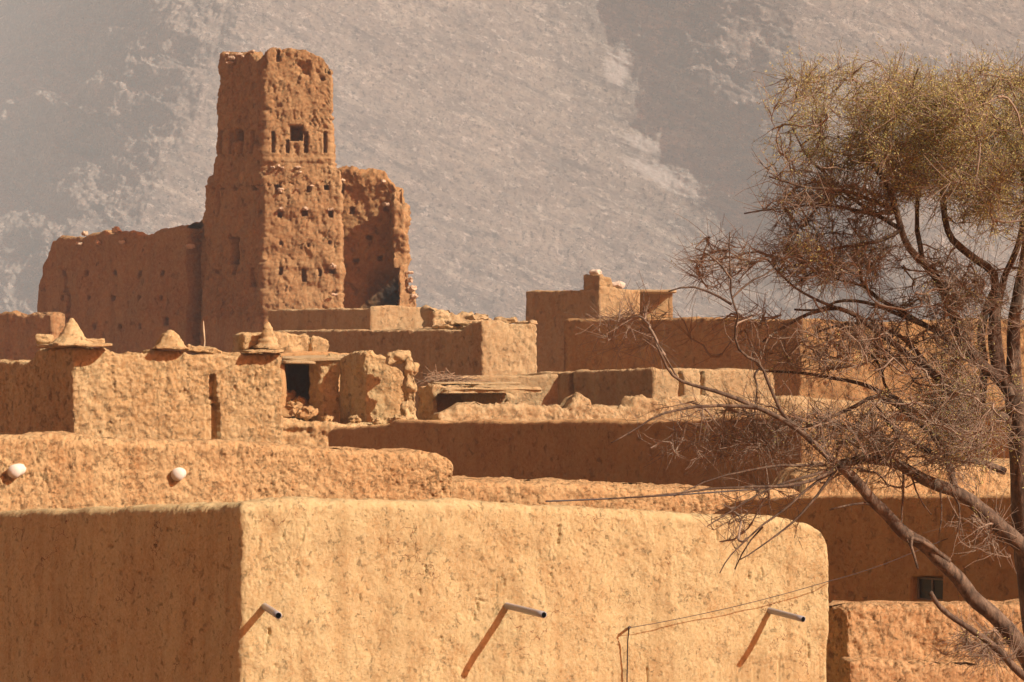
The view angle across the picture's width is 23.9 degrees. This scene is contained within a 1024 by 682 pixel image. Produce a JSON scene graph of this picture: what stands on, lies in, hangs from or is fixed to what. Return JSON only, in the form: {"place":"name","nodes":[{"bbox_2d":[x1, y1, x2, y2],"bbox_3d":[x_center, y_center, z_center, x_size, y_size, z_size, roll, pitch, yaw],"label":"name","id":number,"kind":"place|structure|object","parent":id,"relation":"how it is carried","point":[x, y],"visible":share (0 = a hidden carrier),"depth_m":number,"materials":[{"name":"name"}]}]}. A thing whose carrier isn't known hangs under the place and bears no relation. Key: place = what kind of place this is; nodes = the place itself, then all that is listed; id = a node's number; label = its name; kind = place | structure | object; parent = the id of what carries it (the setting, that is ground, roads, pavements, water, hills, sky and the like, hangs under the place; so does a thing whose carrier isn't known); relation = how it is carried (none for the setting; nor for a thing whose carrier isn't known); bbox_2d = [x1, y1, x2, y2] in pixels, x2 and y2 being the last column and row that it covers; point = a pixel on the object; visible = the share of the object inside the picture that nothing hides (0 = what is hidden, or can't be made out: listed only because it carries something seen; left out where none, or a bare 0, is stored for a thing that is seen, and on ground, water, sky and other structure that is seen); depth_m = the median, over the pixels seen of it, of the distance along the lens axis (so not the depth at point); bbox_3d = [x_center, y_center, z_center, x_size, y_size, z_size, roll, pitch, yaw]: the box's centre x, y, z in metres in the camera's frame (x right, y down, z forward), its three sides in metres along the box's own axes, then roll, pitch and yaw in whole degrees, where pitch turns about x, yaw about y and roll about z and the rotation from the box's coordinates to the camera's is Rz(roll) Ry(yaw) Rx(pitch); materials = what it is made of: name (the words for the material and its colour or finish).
{"place":"outdoors","nodes":[
{"label":"outdoors","id":0,"kind":"place"},
{"bbox_2d":[414,364,490,385],"bbox_3d":[-1.211,0.711,47.286,1.582,0.520,1.964,0,0,0],"label":"brushwood","id":1,"kind":"object","parent":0,"point":[445,377],"visible":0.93,"depth_m":46.89,"materials":[{"name":"brown wood"}]},
{"bbox_2d":[0,0,1023,323],"bbox_3d":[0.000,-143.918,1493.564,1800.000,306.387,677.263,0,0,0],"label":"mountain","id":2,"kind":"structure","parent":0,"point":[516,150],"depth_m":1347.74,"materials":[{"name":"grey stone"}]},
{"bbox_3d":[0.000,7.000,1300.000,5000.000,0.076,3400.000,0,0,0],"label":"ground","id":3,"kind":"structure","parent":0,"visible":0},
{"bbox_2d":[0,310,64,359],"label":"ruined wall","id":4,"kind":"structure","parent":3,"relation":"on","point":[19,330],"depth_m":80.90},
{"bbox_2d":[37,219,207,354],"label":"ruined wall","id":5,"kind":"structure","parent":3,"relation":"on","point":[120,290],"depth_m":90.09,"materials":[{"name":"soil"}]},
{"bbox_2d":[0,318,283,443],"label":"mud house","id":6,"kind":"structure","parent":3,"relation":"on","point":[65,381],"depth_m":32.50,"materials":[{"name":"soil"}]},
{"bbox_2d":[203,321,204,345],"bbox_3d":[-4.283,-0.073,33.601,0.042,0.415,0.031,0,0,33],"label":"dry stalk","id":7,"kind":"object","parent":6,"relation":"on","point":[203,333],"visible":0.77,"depth_m":33.59,"materials":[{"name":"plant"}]},
{"bbox_2d":[0,431,452,511],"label":"garden wall","id":8,"kind":"structure","parent":3,"relation":"on","point":[57,469],"depth_m":26.92,"materials":[{"name":"soil"}]},
{"bbox_2d":[201,47,345,353],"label":"ruined tower","id":9,"kind":"structure","parent":3,"relation":"on","point":[273,223],"depth_m":85.20,"materials":[{"name":"soil"}]},
{"bbox_2d":[232,331,329,352],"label":"parapet wall","id":10,"kind":"structure","parent":3,"relation":"on","point":[288,342],"depth_m":47.09,"materials":[{"name":"stone"}]},
{"bbox_2d":[268,305,422,330],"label":"mud house","id":11,"kind":"structure","parent":3,"relation":"on","point":[388,317],"depth_m":66.65,"materials":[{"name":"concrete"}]},
{"bbox_2d":[279,350,419,446],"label":"ruined house","id":12,"kind":"structure","parent":3,"relation":"on","point":[366,387],"depth_m":42.11,"materials":[{"name":"soil"}]},
{"bbox_2d":[286,389,295,401],"bbox_3d":[-4.038,1.024,43.164,0.384,0.354,0.464,0,0,0],"label":"clay lump","id":13,"kind":"object","parent":12,"relation":"on","point":[291,395],"visible":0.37,"depth_m":43.08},
{"bbox_2d":[282,401,302,418],"bbox_3d":[-3.894,1.222,42.603,0.461,0.338,0.381,0,0,0],"label":"clay lump","id":14,"kind":"object","parent":12,"relation":"on","point":[290,409],"visible":0.62,"depth_m":42.47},
{"bbox_2d":[293,396,308,406],"bbox_3d":[-3.743,1.120,43.018,0.358,0.314,0.408,0,0,36],"label":"clay lump","id":15,"kind":"object","parent":12,"relation":"on","point":[303,401],"visible":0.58,"depth_m":42.89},
{"bbox_2d":[295,405,318,420],"bbox_3d":[-3.571,1.262,42.198,0.416,0.284,0.295,0,0,0],"label":"clay lump","id":16,"kind":"object","parent":12,"relation":"on","point":[305,413],"visible":0.99,"depth_m":42.12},
{"bbox_2d":[321,415,333,421],"bbox_3d":[-3.161,1.345,41.501,0.218,0.154,0.182,0,0,-45],"label":"clay lump","id":17,"kind":"object","parent":12,"relation":"on","point":[327,418],"visible":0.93,"depth_m":41.45,"materials":[{"name":"brown soil"}]},
{"bbox_2d":[348,415,361,422],"bbox_3d":[-2.708,1.350,41.487,0.203,0.171,0.265,0,0,-25],"label":"clay lump","id":18,"kind":"object","parent":12,"relation":"on","point":[354,419],"visible":1,"depth_m":41.41,"materials":[{"name":"beige stone"}]},
{"bbox_2d":[371,418,381,424],"bbox_3d":[-2.329,1.378,41.503,0.175,0.130,0.152,0,0,20],"label":"clay lump","id":19,"kind":"object","parent":12,"relation":"on","point":[377,421],"visible":1,"depth_m":41.47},
{"bbox_2d":[387,414,405,423],"bbox_3d":[-1.970,1.359,41.297,0.329,0.224,0.252,0,0,-29],"label":"clay lump","id":20,"kind":"object","parent":12,"relation":"on","point":[391,419],"visible":0.52,"depth_m":41.25,"materials":[{"name":"beige stone"}]},
{"bbox_2d":[337,165,418,308],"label":"ruined wall","id":21,"kind":"structure","parent":3,"relation":"on","point":[375,215],"depth_m":88.35,"materials":[{"name":"soil"}]},
{"bbox_2d":[275,314,537,417],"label":"mud house","id":22,"kind":"structure","parent":3,"relation":"on","point":[499,345],"depth_m":55.76,"materials":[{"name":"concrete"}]},
{"bbox_2d":[0,496,828,681],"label":"mud house","id":23,"kind":"structure","parent":3,"relation":"on","point":[297,589],"depth_m":21.00,"materials":[{"name":"soil"}]},
{"bbox_2d":[626,628,629,681],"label":"cable","id":24,"kind":"object","parent":23,"relation":"hanging from","point":[627,656],"visible":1,"depth_m":21.24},
{"bbox_2d":[630,538,947,627],"bbox_3d":[3.262,2.269,23.105,0.939,0.504,5.778,0,0,41],"label":"cable","id":25,"kind":"object","parent":23,"relation":"attached to","point":[781,594],"visible":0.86,"depth_m":21.75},
{"bbox_2d":[420,305,491,327],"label":"rubble wall","id":26,"kind":"structure","parent":3,"relation":"on","point":[430,316],"depth_m":63.31,"materials":[{"name":"stone"}]},
{"bbox_2d":[418,381,541,419],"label":"mud house","id":27,"kind":"structure","parent":3,"relation":"on","point":[434,397],"depth_m":44.71,"materials":[{"name":"brown soil"}]},
{"bbox_2d":[460,374,557,405],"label":"mud house","id":28,"kind":"structure","parent":3,"relation":"on","point":[548,385],"depth_m":50.81,"materials":[{"name":"brown soil"}]},
{"bbox_2d":[431,392,673,420],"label":"rubble wall","id":29,"kind":"structure","parent":3,"relation":"on","point":[576,405],"depth_m":43.85,"materials":[{"name":"soil"}]},
{"bbox_2d":[526,269,676,372],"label":"mud house","id":30,"kind":"structure","parent":3,"relation":"on","point":[546,310],"depth_m":73.06,"materials":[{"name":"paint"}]},
{"bbox_2d":[328,413,963,486],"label":"compound wall","id":31,"kind":"structure","parent":3,"relation":"on","point":[574,449],"depth_m":36.27,"materials":[{"name":"soil"}]},
{"bbox_2d":[518,367,774,405],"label":"mud house","id":32,"kind":"structure","parent":3,"relation":"on","point":[611,387],"depth_m":49.57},
{"bbox_2d":[451,458,1009,513],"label":"garden wall","id":33,"kind":"structure","parent":3,"relation":"on","point":[539,491],"depth_m":30.68,"materials":[{"name":"soil"}]},
{"bbox_2d":[564,316,1023,405],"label":"mud house","id":34,"kind":"structure","parent":3,"relation":"on","point":[576,356],"depth_m":61.59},
{"bbox_2d":[566,32,1023,681],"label":"acacia tree","id":35,"kind":"object","parent":3,"relation":"on","point":[956,130],"visible":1,"depth_m":13.60,"materials":[{"name":"brown plant"}]},
{"bbox_2d":[669,394,927,419],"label":"garden wall","id":36,"kind":"structure","parent":3,"relation":"on","point":[690,397],"depth_m":46.20,"materials":[{"name":"soil"}]},
{"bbox_2d":[713,493,1018,602],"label":"mud house","id":37,"kind":"structure","parent":3,"relation":"on","point":[858,538],"depth_m":25.77,"materials":[{"name":"soil"}]},
{"bbox_2d":[545,485,800,501],"bbox_3d":[1.887,1.745,27.750,3.371,0.108,0.020,0,0,-26],"label":"cable","id":38,"kind":"object","parent":37,"relation":"attached to","point":[652,496],"visible":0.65,"depth_m":27.65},
{"bbox_2d":[917,577,942,599],"bbox_3d":[4.453,2.627,25.581,0.290,0.250,0.282,0,0,0],"label":"window","id":39,"kind":"structure","parent":37,"relation":"in","point":[924,584],"depth_m":25.62,"materials":[{"name":"paint"}]},
{"bbox_2d":[826,598,1023,681],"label":"garden wall","id":40,"kind":"structure","parent":3,"relation":"on","point":[874,641],"depth_m":22.71,"materials":[{"name":"beige soil"}]},
{"bbox_2d":[896,406,1008,458],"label":"mud house","id":41,"kind":"structure","parent":3,"relation":"on","point":[1004,454],"depth_m":40.51,"materials":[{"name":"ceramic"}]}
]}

